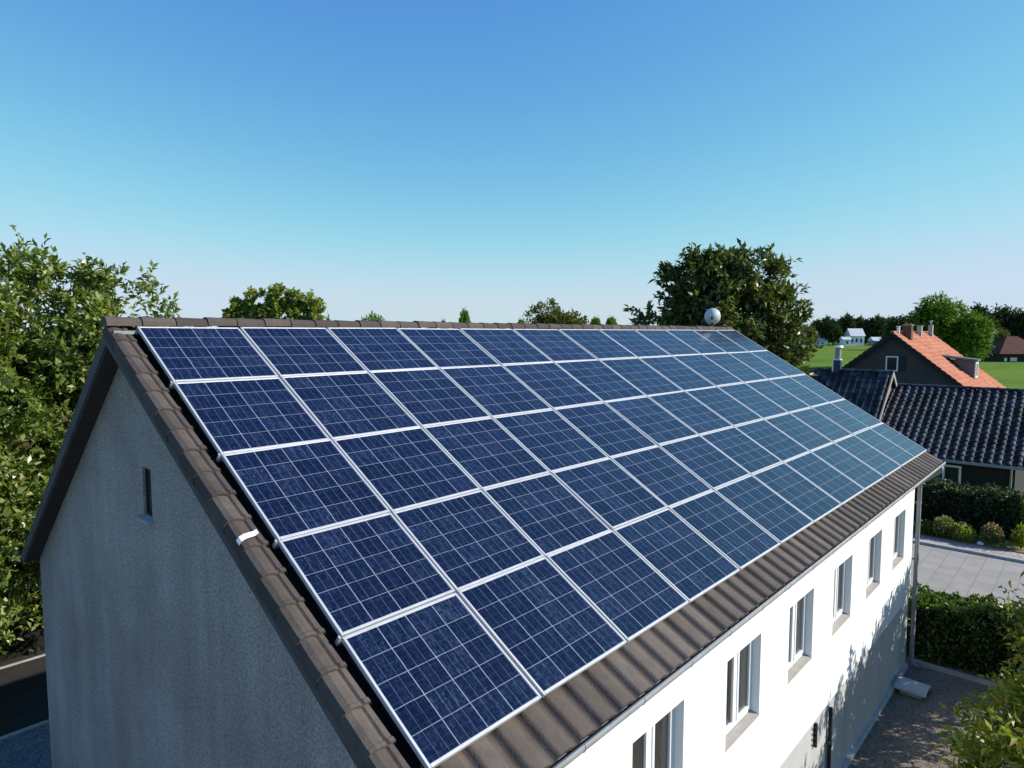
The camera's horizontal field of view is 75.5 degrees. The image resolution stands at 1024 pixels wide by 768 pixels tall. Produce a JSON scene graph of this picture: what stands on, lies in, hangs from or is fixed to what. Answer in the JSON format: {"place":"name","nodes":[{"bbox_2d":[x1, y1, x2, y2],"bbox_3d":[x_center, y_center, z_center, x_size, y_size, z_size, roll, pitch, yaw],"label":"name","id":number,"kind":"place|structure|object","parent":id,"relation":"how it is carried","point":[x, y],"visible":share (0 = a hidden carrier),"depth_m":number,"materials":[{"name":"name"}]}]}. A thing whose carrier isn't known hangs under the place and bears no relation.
{"place":"outdoors","nodes":[
{"label":"outdoors","id":0,"kind":"place"},
{"bbox_2d":[0,649,44,666],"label":"garden soil","id":1,"kind":"structure","parent":0,"point":[17,659],"depth_m":17.94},
{"bbox_2d":[0,548,44,661],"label":"garden hedge","id":2,"kind":"object","parent":1,"relation":"on","point":[33,642],"visible":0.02,"depth_m":18.03,"materials":[{"name":"green plant"}]},
{"bbox_2d":[0,340,1023,660],"bbox_3d":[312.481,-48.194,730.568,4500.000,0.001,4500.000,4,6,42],"label":"ground","id":3,"kind":"structure","parent":0,"point":[1008,374],"depth_m":182.13,"materials":[{"name":"green plant"}]},
{"bbox_2d":[0,656,48,736],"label":"planting bed","id":4,"kind":"object","parent":3,"relation":"on","point":[23,696],"depth_m":16.11,"materials":[{"name":"soil"}]},
{"bbox_2d":[0,225,189,654],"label":"broadleaf tree","id":5,"kind":"object","parent":4,"relation":"on","point":[40,369],"visible":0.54,"depth_m":15.62,"materials":[{"name":"green plant"}]},
{"bbox_2d":[0,719,48,739],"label":"gravel kerb","id":6,"kind":"structure","parent":3,"relation":"on","point":[24,729],"depth_m":14.67,"materials":[{"name":"concrete"}]},
{"bbox_2d":[0,723,51,767],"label":"gravel strip","id":7,"kind":"object","parent":3,"relation":"on","point":[30,748],"depth_m":14.01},
{"bbox_2d":[220,282,326,327],"bbox_3d":[-12.252,0.529,34.093,3.417,11.508,5.347,11,12,68],"label":"bushy tree","id":8,"kind":"object","parent":3,"relation":"on","point":[293,303],"visible":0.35,"depth_m":33.56,"materials":[{"name":"green plant"}]},
{"bbox_2d":[21,316,945,767],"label":"house","id":9,"kind":"structure","parent":3,"relation":"on","point":[187,622],"depth_m":8.05,"materials":[{"name":"paint"}]},
{"bbox_2d":[136,468,153,524],"bbox_3d":[-4.291,1.302,7.791,0.370,0.635,0.145,4,6,42],"label":"slit window","id":10,"kind":"structure","parent":9,"relation":"in","point":[147,519],"depth_m":7.86,"materials":[{"name":"glass"}]},
{"bbox_2d":[169,381,174,388],"bbox_3d":[1.933,-0.475,13.403,16.839,0.080,0.036,-5,37,-48],"label":"mounting rail","id":11,"kind":"object","parent":9,"relation":"attached to","point":[171,386],"visible":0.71,"depth_m":7.18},
{"bbox_2d":[137,326,277,383],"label":"solar panel","id":12,"kind":"object","parent":11,"relation":"on","point":[185,354],"visible":1,"depth_m":7.89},
{"bbox_2d":[240,327,366,377],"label":"solar panel","id":13,"kind":"object","parent":11,"relation":"on","point":[290,351],"visible":1,"depth_m":8.85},
{"bbox_2d":[327,327,437,371],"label":"solar panel","id":14,"kind":"object","parent":11,"relation":"on","point":[377,349],"visible":0.98,"depth_m":9.82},
{"bbox_2d":[397,328,499,368],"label":"solar panel","id":15,"kind":"object","parent":11,"relation":"on","point":[441,348],"visible":0.79,"depth_m":10.81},
{"bbox_2d":[459,328,552,364],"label":"solar panel","id":16,"kind":"object","parent":11,"relation":"on","point":[504,346],"visible":0.98,"depth_m":11.82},
{"bbox_2d":[512,329,595,361],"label":"solar panel","id":17,"kind":"object","parent":11,"relation":"on","point":[555,345],"visible":0.93,"depth_m":12.89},
{"bbox_2d":[559,329,636,359],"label":"solar panel","id":18,"kind":"object","parent":11,"relation":"on","point":[597,344],"visible":1,"depth_m":13.96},
{"bbox_2d":[599,329,670,357],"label":"solar panel","id":19,"kind":"object","parent":11,"relation":"on","point":[636,343],"visible":0.94,"depth_m":15.07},
{"bbox_2d":[634,329,699,355],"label":"solar panel","id":20,"kind":"object","parent":11,"relation":"on","point":[668,342],"visible":0.94,"depth_m":16.15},
{"bbox_2d":[666,330,726,353],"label":"solar panel","id":21,"kind":"object","parent":11,"relation":"on","point":[697,342],"visible":0.91,"depth_m":17.27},
{"bbox_2d":[693,330,747,352],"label":"solar panel","id":22,"kind":"object","parent":11,"relation":"on","point":[721,341],"visible":0.89,"depth_m":18.38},
{"bbox_2d":[716,330,765,351],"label":"solar panel","id":23,"kind":"object","parent":11,"relation":"on","point":[742,341],"visible":0.96,"depth_m":19.40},
{"bbox_2d":[216,454,222,461],"bbox_3d":[2.753,0.237,12.716,16.839,0.080,0.036,-5,37,-48],"label":"mounting rail","id":24,"kind":"object","parent":9,"relation":"attached to","point":[218,458],"visible":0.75,"depth_m":6.49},
{"bbox_2d":[173,377,329,456],"bbox_3d":[-2.858,0.316,7.296,1.225,0.042,1.277,-5,37,-48],"label":"solar panel","id":25,"kind":"object","parent":24,"relation":"on","point":[235,415],"visible":0.98,"depth_m":7.23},
{"bbox_2d":[280,372,419,439],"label":"solar panel","id":26,"kind":"object","parent":24,"relation":"on","point":[340,405],"visible":0.94,"depth_m":8.18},
{"bbox_2d":[369,368,490,426],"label":"solar panel","id":27,"kind":"object","parent":24,"relation":"on","point":[429,397],"visible":0.94,"depth_m":9.14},
{"bbox_2d":[440,365,551,417],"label":"solar panel","id":28,"kind":"object","parent":24,"relation":"on","point":[492,391],"visible":0.97,"depth_m":10.14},
{"bbox_2d":[502,362,602,409],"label":"solar panel","id":29,"kind":"object","parent":24,"relation":"on","point":[553,385],"visible":0.99,"depth_m":11.17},
{"bbox_2d":[554,359,645,401],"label":"solar panel","id":30,"kind":"object","parent":24,"relation":"on","point":[602,381],"visible":0.98,"depth_m":12.23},
{"bbox_2d":[600,358,682,395],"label":"solar panel","id":31,"kind":"object","parent":24,"relation":"on","point":[642,376],"visible":0.93,"depth_m":13.30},
{"bbox_2d":[639,356,715,390],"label":"solar panel","id":32,"kind":"object","parent":24,"relation":"on","point":[677,373],"visible":0.82,"depth_m":14.40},
{"bbox_2d":[673,354,743,386],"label":"solar panel","id":33,"kind":"object","parent":24,"relation":"on","point":[709,370],"visible":1,"depth_m":15.49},
{"bbox_2d":[702,353,767,382],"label":"solar panel","id":34,"kind":"object","parent":24,"relation":"on","point":[735,367],"visible":0.98,"depth_m":16.62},
{"bbox_2d":[729,352,787,379],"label":"solar panel","id":35,"kind":"object","parent":24,"relation":"on","point":[759,366],"visible":0.92,"depth_m":17.71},
{"bbox_2d":[750,350,804,376],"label":"solar panel","id":36,"kind":"object","parent":24,"relation":"on","point":[778,363],"visible":0.98,"depth_m":18.74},
{"bbox_2d":[272,540,279,548],"bbox_3d":[3.546,0.924,12.052,16.839,0.080,0.036,-5,37,-48],"label":"mounting rail","id":37,"kind":"object","parent":9,"relation":"attached to","point":[275,545],"visible":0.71,"depth_m":5.83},
{"bbox_2d":[221,439,389,541],"bbox_3d":[-2.050,1.008,6.623,1.225,0.043,1.234,-5,38,-48],"label":"solar panel","id":38,"kind":"object","parent":37,"relation":"on","point":[292,490],"visible":1,"depth_m":6.55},
{"bbox_2d":[332,427,480,512],"bbox_3d":[-1.193,0.937,7.571,1.283,0.043,1.234,-5,38,-48],"label":"solar panel","id":39,"kind":"object","parent":37,"relation":"on","point":[399,470],"visible":0.91,"depth_m":7.50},
{"bbox_2d":[422,417,549,489],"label":"solar panel","id":40,"kind":"object","parent":37,"relation":"on","point":[486,453],"visible":0.91,"depth_m":8.47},
{"bbox_2d":[493,409,608,472],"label":"solar panel","id":41,"kind":"object","parent":37,"relation":"on","point":[551,440],"visible":0.94,"depth_m":9.46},
{"bbox_2d":[554,402,656,457],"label":"solar panel","id":42,"kind":"object","parent":37,"relation":"on","point":[605,429],"visible":0.94,"depth_m":10.49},
{"bbox_2d":[604,396,697,445],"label":"solar panel","id":43,"kind":"object","parent":37,"relation":"on","point":[653,421],"visible":1,"depth_m":11.53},
{"bbox_2d":[647,391,732,434],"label":"solar panel","id":44,"kind":"object","parent":37,"relation":"on","point":[692,413],"visible":0.96,"depth_m":12.62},
{"bbox_2d":[685,387,762,426],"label":"solar panel","id":45,"kind":"object","parent":37,"relation":"on","point":[726,407],"visible":0.98,"depth_m":13.71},
{"bbox_2d":[717,383,788,418],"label":"solar panel","id":46,"kind":"object","parent":37,"relation":"on","point":[755,401],"visible":1,"depth_m":14.82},
{"bbox_2d":[745,380,810,412],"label":"solar panel","id":47,"kind":"object","parent":37,"relation":"on","point":[779,396],"visible":0.96,"depth_m":15.93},
{"bbox_2d":[769,377,828,406],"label":"solar panel","id":48,"kind":"object","parent":37,"relation":"on","point":[802,393],"visible":0.96,"depth_m":17.02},
{"bbox_2d":[790,374,843,401],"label":"solar panel","id":49,"kind":"object","parent":37,"relation":"on","point":[817,388],"visible":0.93,"depth_m":18.08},
{"bbox_2d":[335,636,342,645],"bbox_3d":[4.259,1.543,11.455,16.839,0.080,0.036,-5,37,-48],"label":"mounting rail","id":50,"kind":"object","parent":9,"relation":"attached to","point":[338,641],"visible":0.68,"depth_m":5.23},
{"bbox_2d":[278,512,454,637],"bbox_3d":[-1.298,1.663,5.992,1.225,0.043,1.110,-5,37,-48],"label":"solar panel","id":51,"kind":"object","parent":50,"relation":"on","point":[356,576],"visible":1,"depth_m":5.91,"materials":[{"name":"glass"}]},
{"bbox_2d":[392,490,543,592],"bbox_3d":[-0.441,1.593,6.940,1.283,0.043,1.110,-5,38,-48],"label":"solar panel","id":52,"kind":"object","parent":50,"relation":"on","point":[463,541],"visible":0.96,"depth_m":6.87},
{"bbox_2d":[482,473,609,556],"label":"solar panel","id":53,"kind":"object","parent":50,"relation":"on","point":[548,514],"visible":0.81,"depth_m":7.84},
{"bbox_2d":[551,458,666,529],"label":"solar panel","id":54,"kind":"object","parent":50,"relation":"on","point":[610,494],"visible":1,"depth_m":8.81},
{"bbox_2d":[546,530,688,642],"bbox_3d":[1.172,2.162,7.276,1.260,0.042,1.206,-5,37,-48],"label":"solar panel","id":55,"kind":"object","parent":50,"relation":"on","point":[621,586],"visible":0.98,"depth_m":7.21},
{"bbox_2d":[610,446,711,507],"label":"solar panel","id":56,"kind":"object","parent":50,"relation":"on","point":[664,477],"visible":0.94,"depth_m":9.86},
{"bbox_2d":[613,508,739,603],"bbox_3d":[2.064,2.088,8.263,1.354,0.043,1.206,-5,37,-48],"label":"solar panel","id":57,"kind":"object","parent":50,"relation":"on","point":[682,557],"visible":0.98,"depth_m":8.20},
{"bbox_2d":[669,490,780,570],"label":"solar panel","id":58,"kind":"object","parent":50,"relation":"on","point":[736,537],"visible":1,"depth_m":9.23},
{"bbox_2d":[700,427,782,474],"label":"solar panel","id":59,"kind":"object","parent":50,"relation":"on","point":[743,451],"visible":1,"depth_m":11.99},
{"bbox_2d":[714,475,813,544],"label":"solar panel","id":60,"kind":"object","parent":50,"relation":"on","point":[774,515],"visible":0.99,"depth_m":10.28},
{"bbox_2d":[735,419,808,461],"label":"solar panel","id":61,"kind":"object","parent":50,"relation":"on","point":[773,440],"visible":0.88,"depth_m":13.10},
{"bbox_2d":[752,462,841,523],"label":"solar panel","id":62,"kind":"object","parent":50,"relation":"on","point":[802,494],"visible":0.97,"depth_m":11.36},
{"bbox_2d":[764,413,832,451],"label":"solar panel","id":63,"kind":"object","parent":50,"relation":"on","point":[804,435],"visible":0.98,"depth_m":14.20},
{"bbox_2d":[790,408,851,441],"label":"solar panel","id":64,"kind":"object","parent":50,"relation":"on","point":[824,426],"visible":0.99,"depth_m":15.29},
{"bbox_2d":[811,402,868,434],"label":"solar panel","id":65,"kind":"object","parent":50,"relation":"on","point":[842,419],"visible":1,"depth_m":16.38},
{"bbox_2d":[810,443,884,489],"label":"solar panel","id":66,"kind":"object","parent":50,"relation":"on","point":[850,467],"visible":1,"depth_m":13.56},
{"bbox_2d":[853,428,915,465],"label":"solar panel","id":67,"kind":"object","parent":50,"relation":"on","point":[886,447],"visible":1,"depth_m":15.76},
{"bbox_2d":[870,423,926,457],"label":"solar panel","id":68,"kind":"object","parent":50,"relation":"on","point":[892,435],"visible":0.98,"depth_m":16.82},
{"bbox_2d":[341,593,540,767],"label":"solar panel","id":69,"kind":"object","parent":9,"relation":"on","point":[445,677],"visible":1,"depth_m":5.28,"materials":[{"name":"glass"}]},
{"bbox_2d":[457,557,626,697],"bbox_3d":[0.303,2.237,6.316,1.283,0.043,1.206,-5,37,-48],"label":"solar panel","id":70,"kind":"object","parent":9,"relation":"on","point":[547,625],"visible":1,"depth_m":6.23,"materials":[{"name":"glass"}]},
{"bbox_2d":[632,708,673,767],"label":"window","id":71,"kind":"structure","parent":9,"relation":"in","point":[654,749],"depth_m":7.75,"materials":[{"name":"white plastic"}]},
{"bbox_2d":[659,435,749,489],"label":"solar panel","id":72,"kind":"object","parent":9,"relation":"attached to","point":[711,466],"visible":0.98,"depth_m":10.90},
{"bbox_2d":[704,308,720,326],"bbox_3d":[5.917,-1.901,19.535,0.378,0.683,0.382,-2,5,-21],"label":"satellite dish","id":73,"kind":"object","parent":9,"relation":"attached to","point":[712,316],"visible":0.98,"depth_m":19.41,"materials":[{"name":"metal"}]},
{"bbox_2d":[725,640,758,751],"bbox_3d":[3.173,4.271,9.308,0.205,1.243,1.144,4,6,42],"label":"window","id":74,"kind":"structure","parent":9,"relation":"in","point":[739,668],"depth_m":9.40,"materials":[{"name":"white plastic"}]},
{"bbox_2d":[787,595,811,683],"bbox_3d":[4.721,4.137,11.018,0.205,1.243,1.144,4,6,42],"label":"window","id":75,"kind":"structure","parent":9,"relation":"in","point":[797,611],"depth_m":11.18,"materials":[{"name":"white plastic"}]},
{"bbox_2d":[783,452,864,505],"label":"solar panel","id":76,"kind":"object","parent":9,"relation":"on","point":[831,481],"visible":1,"depth_m":12.46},
{"bbox_2d":[832,560,850,634],"bbox_3d":[6.255,4.005,12.713,0.205,1.243,1.144,4,6,42],"label":"window","id":77,"kind":"structure","parent":9,"relation":"in","point":[839,576],"depth_m":12.92,"materials":[{"name":"white plastic"}]},
{"bbox_2d":[830,399,881,427],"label":"solar panel","id":78,"kind":"object","parent":9,"relation":"attached to","point":[857,413],"visible":0.95,"depth_m":17.45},
{"bbox_2d":[833,435,901,476],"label":"solar panel","id":79,"kind":"object","parent":9,"relation":"on","point":[869,456],"visible":1,"depth_m":14.67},
{"bbox_2d":[866,535,879,598],"bbox_3d":[7.776,3.874,14.393,0.205,1.243,1.144,4,6,42],"label":"window","id":80,"kind":"structure","parent":9,"relation":"in","point":[870,582],"depth_m":14.64,"materials":[{"name":"white plastic"}]},
{"bbox_2d":[892,514,903,569],"bbox_3d":[9.303,3.742,16.080,0.205,1.243,1.144,4,6,42],"label":"window","id":81,"kind":"structure","parent":9,"relation":"in","point":[897,559],"depth_m":16.36,"materials":[{"name":"white plastic"}]},
{"bbox_2d":[522,297,591,323],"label":"broadleaf tree","id":82,"kind":"object","parent":3,"relation":"on","point":[556,315],"visible":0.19,"depth_m":148.67,"materials":[{"name":"green plant"}]},
{"bbox_2d":[622,238,824,378],"bbox_3d":[8.303,0.480,26.885,7.836,12.760,5.096,-1,5,-14],"label":"broadleaf tree","id":83,"kind":"object","parent":3,"relation":"on","point":[730,283],"visible":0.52,"depth_m":25.68,"materials":[{"name":"green plant"}]},
{"bbox_2d":[816,315,843,344],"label":"broadleaf tree","id":84,"kind":"object","parent":3,"relation":"on","point":[829,329],"visible":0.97,"depth_m":451.17,"materials":[{"name":"green plant"}]},
{"bbox_2d":[836,312,856,344],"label":"broadleaf tree","id":85,"kind":"object","parent":3,"relation":"on","point":[848,321],"visible":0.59,"depth_m":465.36,"materials":[{"name":"green plant"}]},
{"bbox_2d":[860,314,888,343],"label":"broadleaf tree","id":86,"kind":"object","parent":3,"relation":"on","point":[875,326],"visible":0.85,"depth_m":454.39,"materials":[{"name":"green plant"}]},
{"bbox_2d":[880,313,909,339],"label":"broadleaf tree","id":87,"kind":"object","parent":3,"relation":"on","point":[893,322],"visible":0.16,"depth_m":326.40,"materials":[{"name":"green plant"}]},
{"bbox_2d":[904,291,969,348],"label":"broadleaf tree","id":88,"kind":"object","parent":3,"relation":"on","point":[941,315],"visible":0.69,"depth_m":161.25,"materials":[{"name":"green plant"}]},
{"bbox_2d":[912,539,1023,562],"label":"kerb","id":89,"kind":"structure","parent":3,"relation":"on","point":[1003,557],"depth_m":26.48,"materials":[{"name":"concrete"}]},
{"bbox_2d":[948,309,998,363],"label":"broadleaf tree","id":90,"kind":"object","parent":3,"relation":"on","point":[975,331],"visible":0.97,"depth_m":157.16,"materials":[{"name":"green plant"}]},
{"bbox_2d":[959,302,1001,328],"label":"broadleaf tree","id":91,"kind":"object","parent":3,"relation":"on","point":[979,308],"visible":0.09,"depth_m":266.23,"materials":[{"name":"green plant"}]},
{"bbox_2d":[989,303,1022,335],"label":"broadleaf tree","id":92,"kind":"object","parent":3,"relation":"on","point":[1005,314],"visible":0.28,"depth_m":280.10,"materials":[{"name":"green plant"}]},
{"bbox_2d":[1007,310,1023,339],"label":"broadleaf tree","id":93,"kind":"object","parent":3,"relation":"on","point":[1018,328],"visible":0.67,"depth_m":277.48,"materials":[{"name":"green plant"}]},
{"bbox_2d":[0,0,1023,330],"label":"sky","id":94,"kind":"structure","parent":0,"point":[399,160],"materials":[{"name":"blue"}]},
{"bbox_2d":[844,328,865,345],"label":"house","id":95,"kind":"structure","parent":0,"point":[857,335],"depth_m":439.29,"materials":[{"name":"paint"}]},
{"bbox_2d":[803,346,1023,495],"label":"black tiled house","id":96,"kind":"structure","parent":0,"point":[972,436],"depth_m":35.23,"materials":[{"name":"tile"}]},
{"bbox_2d":[942,464,961,483],"bbox_3d":[22.192,4.641,33.404,0.800,1.100,0.080,4,6,42],"label":"window","id":97,"kind":"structure","parent":96,"relation":"in","point":[953,472],"depth_m":33.35,"materials":[{"name":"white plastic"}]},
{"bbox_2d":[842,321,1006,389],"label":"orange roofed house","id":98,"kind":"structure","parent":0,"point":[907,354],"depth_m":50.67,"materials":[{"name":"tile"}]},
{"bbox_2d":[885,356,905,370],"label":"window","id":99,"kind":"structure","parent":98,"relation":"in","point":[892,363],"depth_m":50.23,"materials":[{"name":"white plastic"}]},
{"bbox_2d":[848,654,1010,767],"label":"yard","id":100,"kind":"structure","parent":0,"point":[905,730],"depth_m":14.96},
{"bbox_2d":[894,676,930,699],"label":"concrete slab","id":101,"kind":"structure","parent":100,"relation":"on","point":[912,688],"depth_m":16.11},
{"bbox_2d":[910,659,1000,686],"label":"yard kerb","id":102,"kind":"structure","parent":100,"relation":"on","point":[956,673],"depth_m":17.03,"materials":[{"name":"concrete"}]},
{"bbox_2d":[906,583,1023,681],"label":"clipped hedge","id":103,"kind":"object","parent":100,"relation":"on","point":[957,631],"visible":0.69,"depth_m":17.41,"materials":[{"name":"green plant"}]},
{"bbox_2d":[931,660,1023,767],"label":"garden shrub","id":104,"kind":"object","parent":100,"relation":"on","point":[1007,744],"visible":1,"depth_m":10.82,"materials":[{"name":"green plant"}]},
{"bbox_2d":[972,571,1023,721],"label":"young tree","id":105,"kind":"object","parent":100,"relation":"on","point":[1019,637],"visible":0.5,"depth_m":13.00,"materials":[{"name":"green plant"}]},
{"bbox_2d":[907,543,1023,620],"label":"road","id":106,"kind":"structure","parent":0,"point":[963,574],"depth_m":24.25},
{"bbox_2d":[913,534,1023,558],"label":"gravel path","id":107,"kind":"structure","parent":0,"point":[975,547],"depth_m":26.95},
{"bbox_2d":[913,523,1023,551],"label":"grass verge","id":108,"kind":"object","parent":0,"point":[1008,545],"depth_m":27.43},
{"bbox_2d":[913,519,938,535],"bbox_3d":[17.976,6.200,28.792,1.151,0.630,1.123,4,6,42],"label":"flowering shrub","id":109,"kind":"object","parent":108,"relation":"on","point":[925,526],"visible":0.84,"depth_m":28.61,"materials":[{"name":"green plant"}]},
{"bbox_2d":[930,515,956,536],"bbox_3d":[18.507,6.069,28.292,1.129,0.964,1.160,4,6,42],"label":"flowering shrub","id":110,"kind":"object","parent":108,"relation":"on","point":[943,524],"visible":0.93,"depth_m":28.16,"materials":[{"name":"green plant"}]},
{"bbox_2d":[947,521,977,540],"bbox_3d":[18.977,6.183,27.843,1.158,0.810,1.225,4,6,42],"label":"flowering shrub","id":111,"kind":"object","parent":108,"relation":"on","point":[963,531],"visible":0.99,"depth_m":27.64,"materials":[{"name":"green plant"}]},
{"bbox_2d":[913,477,1022,540],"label":"clipped hedge","id":112,"kind":"object","parent":108,"relation":"on","point":[977,508],"visible":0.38,"depth_m":28.85,"materials":[{"name":"green plant"}]},
{"bbox_2d":[977,521,1005,544],"bbox_3d":[19.689,6.136,27.157,0.992,1.004,1.006,2,5,24],"label":"flowering shrub","id":113,"kind":"object","parent":108,"relation":"on","point":[989,534],"visible":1,"depth_m":27.02,"materials":[{"name":"green plant"}]},
{"bbox_2d":[1009,521,1023,548],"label":"flowering shrub","id":114,"kind":"object","parent":108,"relation":"on","point":[1017,536],"visible":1,"depth_m":26.69,"materials":[{"name":"green plant"}]},
{"bbox_2d":[981,336,1023,361],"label":"maroon roofed house","id":115,"kind":"structure","parent":0,"point":[1009,349],"depth_m":199.03,"materials":[{"name":"ceramic"}]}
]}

